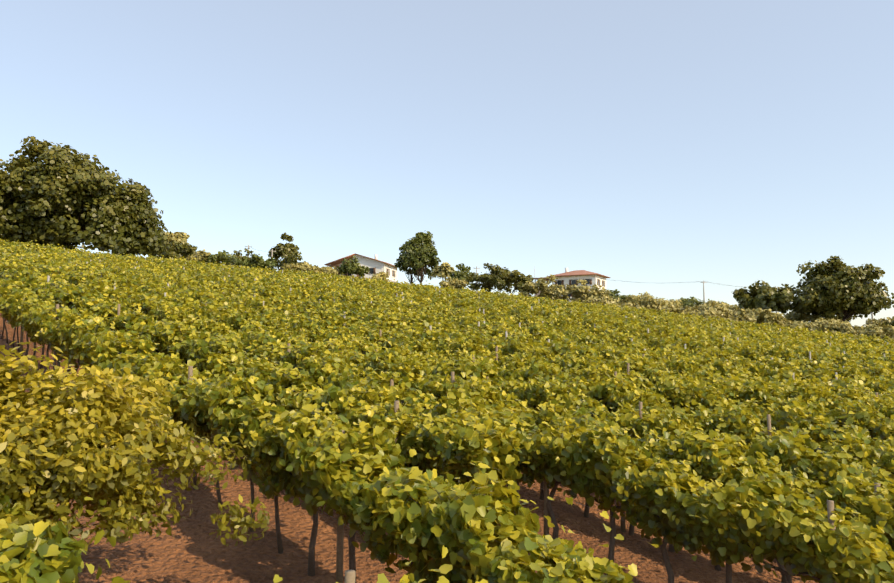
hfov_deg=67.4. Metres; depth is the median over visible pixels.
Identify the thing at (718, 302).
shrub
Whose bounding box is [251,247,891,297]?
power lines
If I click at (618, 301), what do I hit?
shrub
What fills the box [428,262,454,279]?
tree
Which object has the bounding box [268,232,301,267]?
tree
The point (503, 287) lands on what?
shrub
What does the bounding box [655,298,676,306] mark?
shrub
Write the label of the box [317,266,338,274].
shrub
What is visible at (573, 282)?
house glass
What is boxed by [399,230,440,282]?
poplar tree
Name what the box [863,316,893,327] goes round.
shrub
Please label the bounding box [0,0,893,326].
sky
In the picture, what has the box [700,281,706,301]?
utility pole
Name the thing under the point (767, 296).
small tree
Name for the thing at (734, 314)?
shrub
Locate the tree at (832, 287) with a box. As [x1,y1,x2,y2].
[784,256,893,321]
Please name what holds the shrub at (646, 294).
on the terrain
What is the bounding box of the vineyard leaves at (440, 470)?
[0,355,893,582]
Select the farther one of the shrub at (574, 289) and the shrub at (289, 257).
the shrub at (289, 257)
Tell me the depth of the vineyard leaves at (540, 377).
17.71 m
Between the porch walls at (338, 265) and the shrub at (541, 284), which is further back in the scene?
the porch walls at (338, 265)
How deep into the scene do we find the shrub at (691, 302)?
119.76 m
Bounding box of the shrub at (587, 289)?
[569,279,616,302]
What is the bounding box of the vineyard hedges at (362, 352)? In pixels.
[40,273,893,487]
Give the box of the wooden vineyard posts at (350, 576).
[19,298,880,582]
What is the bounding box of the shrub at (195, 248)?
[181,243,197,256]
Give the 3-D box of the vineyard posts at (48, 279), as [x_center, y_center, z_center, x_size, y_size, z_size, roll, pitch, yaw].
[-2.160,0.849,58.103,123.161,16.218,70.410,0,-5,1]
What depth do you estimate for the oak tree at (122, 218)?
93.33 m
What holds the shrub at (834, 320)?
on the terrain
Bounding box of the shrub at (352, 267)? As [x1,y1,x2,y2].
[337,256,369,276]
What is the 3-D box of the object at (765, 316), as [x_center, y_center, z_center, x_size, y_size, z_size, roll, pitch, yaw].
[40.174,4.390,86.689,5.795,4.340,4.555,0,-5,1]
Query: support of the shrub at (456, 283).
on the terrain
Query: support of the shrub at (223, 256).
on the terrain
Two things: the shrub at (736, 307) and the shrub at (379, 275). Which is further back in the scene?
the shrub at (379, 275)
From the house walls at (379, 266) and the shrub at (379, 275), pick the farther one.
the house walls at (379, 266)
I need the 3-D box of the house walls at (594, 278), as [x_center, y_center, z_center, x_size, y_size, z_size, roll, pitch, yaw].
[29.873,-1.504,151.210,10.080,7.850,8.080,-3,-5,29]
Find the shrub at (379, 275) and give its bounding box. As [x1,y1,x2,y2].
[369,272,388,280]
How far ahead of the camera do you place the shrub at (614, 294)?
106.46 m
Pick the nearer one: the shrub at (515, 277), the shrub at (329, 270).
the shrub at (515, 277)
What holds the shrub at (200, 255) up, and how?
on the terrain
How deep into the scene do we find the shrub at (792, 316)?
104.66 m
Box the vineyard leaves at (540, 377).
[0,281,893,490]
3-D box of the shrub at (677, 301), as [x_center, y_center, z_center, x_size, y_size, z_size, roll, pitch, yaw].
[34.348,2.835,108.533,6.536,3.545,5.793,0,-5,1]
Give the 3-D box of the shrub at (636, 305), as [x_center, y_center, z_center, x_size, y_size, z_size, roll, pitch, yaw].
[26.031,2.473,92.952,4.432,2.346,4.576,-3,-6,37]
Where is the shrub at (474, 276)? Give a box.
[466,263,503,291]
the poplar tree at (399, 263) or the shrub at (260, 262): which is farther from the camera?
the poplar tree at (399, 263)
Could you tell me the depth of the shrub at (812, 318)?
100.92 m
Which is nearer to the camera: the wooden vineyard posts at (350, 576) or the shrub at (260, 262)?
the wooden vineyard posts at (350, 576)
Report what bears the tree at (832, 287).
on the terrain
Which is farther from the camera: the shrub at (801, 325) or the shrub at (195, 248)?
the shrub at (195, 248)
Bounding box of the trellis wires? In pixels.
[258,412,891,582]
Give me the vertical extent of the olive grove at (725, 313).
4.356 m
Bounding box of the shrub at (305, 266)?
[280,261,320,273]
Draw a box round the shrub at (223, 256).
[203,250,248,267]
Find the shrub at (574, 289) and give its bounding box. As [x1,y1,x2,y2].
[538,274,597,301]
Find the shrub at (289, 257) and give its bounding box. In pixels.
[276,252,302,269]
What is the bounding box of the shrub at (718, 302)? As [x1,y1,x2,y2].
[706,299,735,309]
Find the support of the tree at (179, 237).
on the terrain
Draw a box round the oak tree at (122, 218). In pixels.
[0,136,173,256]
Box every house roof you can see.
[324,253,394,267]
[534,270,610,280]
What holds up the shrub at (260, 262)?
on the terrain
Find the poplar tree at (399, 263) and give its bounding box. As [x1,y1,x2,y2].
[394,239,424,283]
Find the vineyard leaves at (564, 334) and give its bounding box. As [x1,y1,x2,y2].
[0,252,893,399]
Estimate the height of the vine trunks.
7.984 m
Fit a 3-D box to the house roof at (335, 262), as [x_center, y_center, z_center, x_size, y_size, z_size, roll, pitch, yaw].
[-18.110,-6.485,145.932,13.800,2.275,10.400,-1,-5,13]
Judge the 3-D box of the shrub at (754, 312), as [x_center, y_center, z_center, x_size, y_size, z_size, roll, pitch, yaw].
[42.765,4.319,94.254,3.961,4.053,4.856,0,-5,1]
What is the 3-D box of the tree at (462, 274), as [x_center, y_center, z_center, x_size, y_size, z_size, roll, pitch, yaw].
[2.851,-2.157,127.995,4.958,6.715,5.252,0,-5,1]
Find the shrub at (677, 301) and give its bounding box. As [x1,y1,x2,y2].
[662,298,682,307]
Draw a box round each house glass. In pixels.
[348,268,393,275]
[557,279,598,296]
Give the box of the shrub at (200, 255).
[186,249,210,260]
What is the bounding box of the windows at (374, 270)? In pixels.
[338,268,394,277]
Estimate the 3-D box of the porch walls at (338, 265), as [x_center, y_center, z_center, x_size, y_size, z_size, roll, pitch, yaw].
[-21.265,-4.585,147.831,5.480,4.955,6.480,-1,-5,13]
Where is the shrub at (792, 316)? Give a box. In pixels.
[784,309,820,321]
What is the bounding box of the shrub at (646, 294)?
[623,292,652,299]
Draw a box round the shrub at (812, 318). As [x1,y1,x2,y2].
[807,314,855,326]
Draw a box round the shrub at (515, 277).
[484,269,533,294]
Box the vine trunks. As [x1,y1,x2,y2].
[1,318,819,582]
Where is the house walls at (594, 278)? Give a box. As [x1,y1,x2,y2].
[552,268,605,298]
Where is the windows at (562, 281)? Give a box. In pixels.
[555,279,604,300]
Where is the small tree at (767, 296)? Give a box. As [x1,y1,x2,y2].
[731,280,796,314]
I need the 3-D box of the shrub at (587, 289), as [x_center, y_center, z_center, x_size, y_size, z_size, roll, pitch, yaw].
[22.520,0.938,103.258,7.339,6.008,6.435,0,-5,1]
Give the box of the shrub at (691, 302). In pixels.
[668,296,704,307]
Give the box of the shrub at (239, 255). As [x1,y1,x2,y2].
[232,248,253,262]
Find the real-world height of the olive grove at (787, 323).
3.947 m
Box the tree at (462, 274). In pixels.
[449,263,471,285]
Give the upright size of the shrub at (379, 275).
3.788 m
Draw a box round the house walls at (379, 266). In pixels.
[353,254,396,280]
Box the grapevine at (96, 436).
[0,341,269,559]
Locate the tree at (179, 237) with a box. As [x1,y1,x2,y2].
[159,231,189,249]
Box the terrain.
[0,313,859,582]
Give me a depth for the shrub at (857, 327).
86.76 m
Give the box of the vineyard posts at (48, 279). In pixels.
[11,246,887,379]
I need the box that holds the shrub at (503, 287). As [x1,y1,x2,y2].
[474,267,512,292]
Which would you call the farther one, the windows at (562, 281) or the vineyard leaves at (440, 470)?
the windows at (562, 281)
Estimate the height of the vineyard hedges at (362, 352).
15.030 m
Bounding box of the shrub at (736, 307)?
[728,303,753,312]
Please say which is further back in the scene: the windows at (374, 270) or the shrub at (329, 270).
the windows at (374, 270)
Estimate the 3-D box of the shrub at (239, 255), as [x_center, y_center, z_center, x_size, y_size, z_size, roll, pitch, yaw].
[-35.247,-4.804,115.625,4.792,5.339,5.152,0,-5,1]
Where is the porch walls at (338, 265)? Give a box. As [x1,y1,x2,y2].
[334,260,350,275]
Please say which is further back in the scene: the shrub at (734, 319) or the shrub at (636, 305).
the shrub at (636, 305)
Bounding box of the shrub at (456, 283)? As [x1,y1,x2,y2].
[439,275,467,289]
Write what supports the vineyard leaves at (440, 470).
on the terrain
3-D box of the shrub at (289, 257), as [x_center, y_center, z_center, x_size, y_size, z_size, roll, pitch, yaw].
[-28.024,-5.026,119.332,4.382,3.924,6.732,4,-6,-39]
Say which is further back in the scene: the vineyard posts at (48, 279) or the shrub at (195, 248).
the shrub at (195, 248)
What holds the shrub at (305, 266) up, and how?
on the terrain
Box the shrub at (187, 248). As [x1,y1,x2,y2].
[156,240,193,259]
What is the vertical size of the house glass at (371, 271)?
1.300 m
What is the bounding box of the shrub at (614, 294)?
[605,289,630,302]
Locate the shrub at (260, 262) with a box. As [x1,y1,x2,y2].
[242,254,276,269]
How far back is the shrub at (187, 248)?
108.69 m
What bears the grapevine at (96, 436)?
on the terrain
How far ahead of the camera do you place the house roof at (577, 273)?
148.99 m
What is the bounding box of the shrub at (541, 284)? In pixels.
[518,277,563,299]

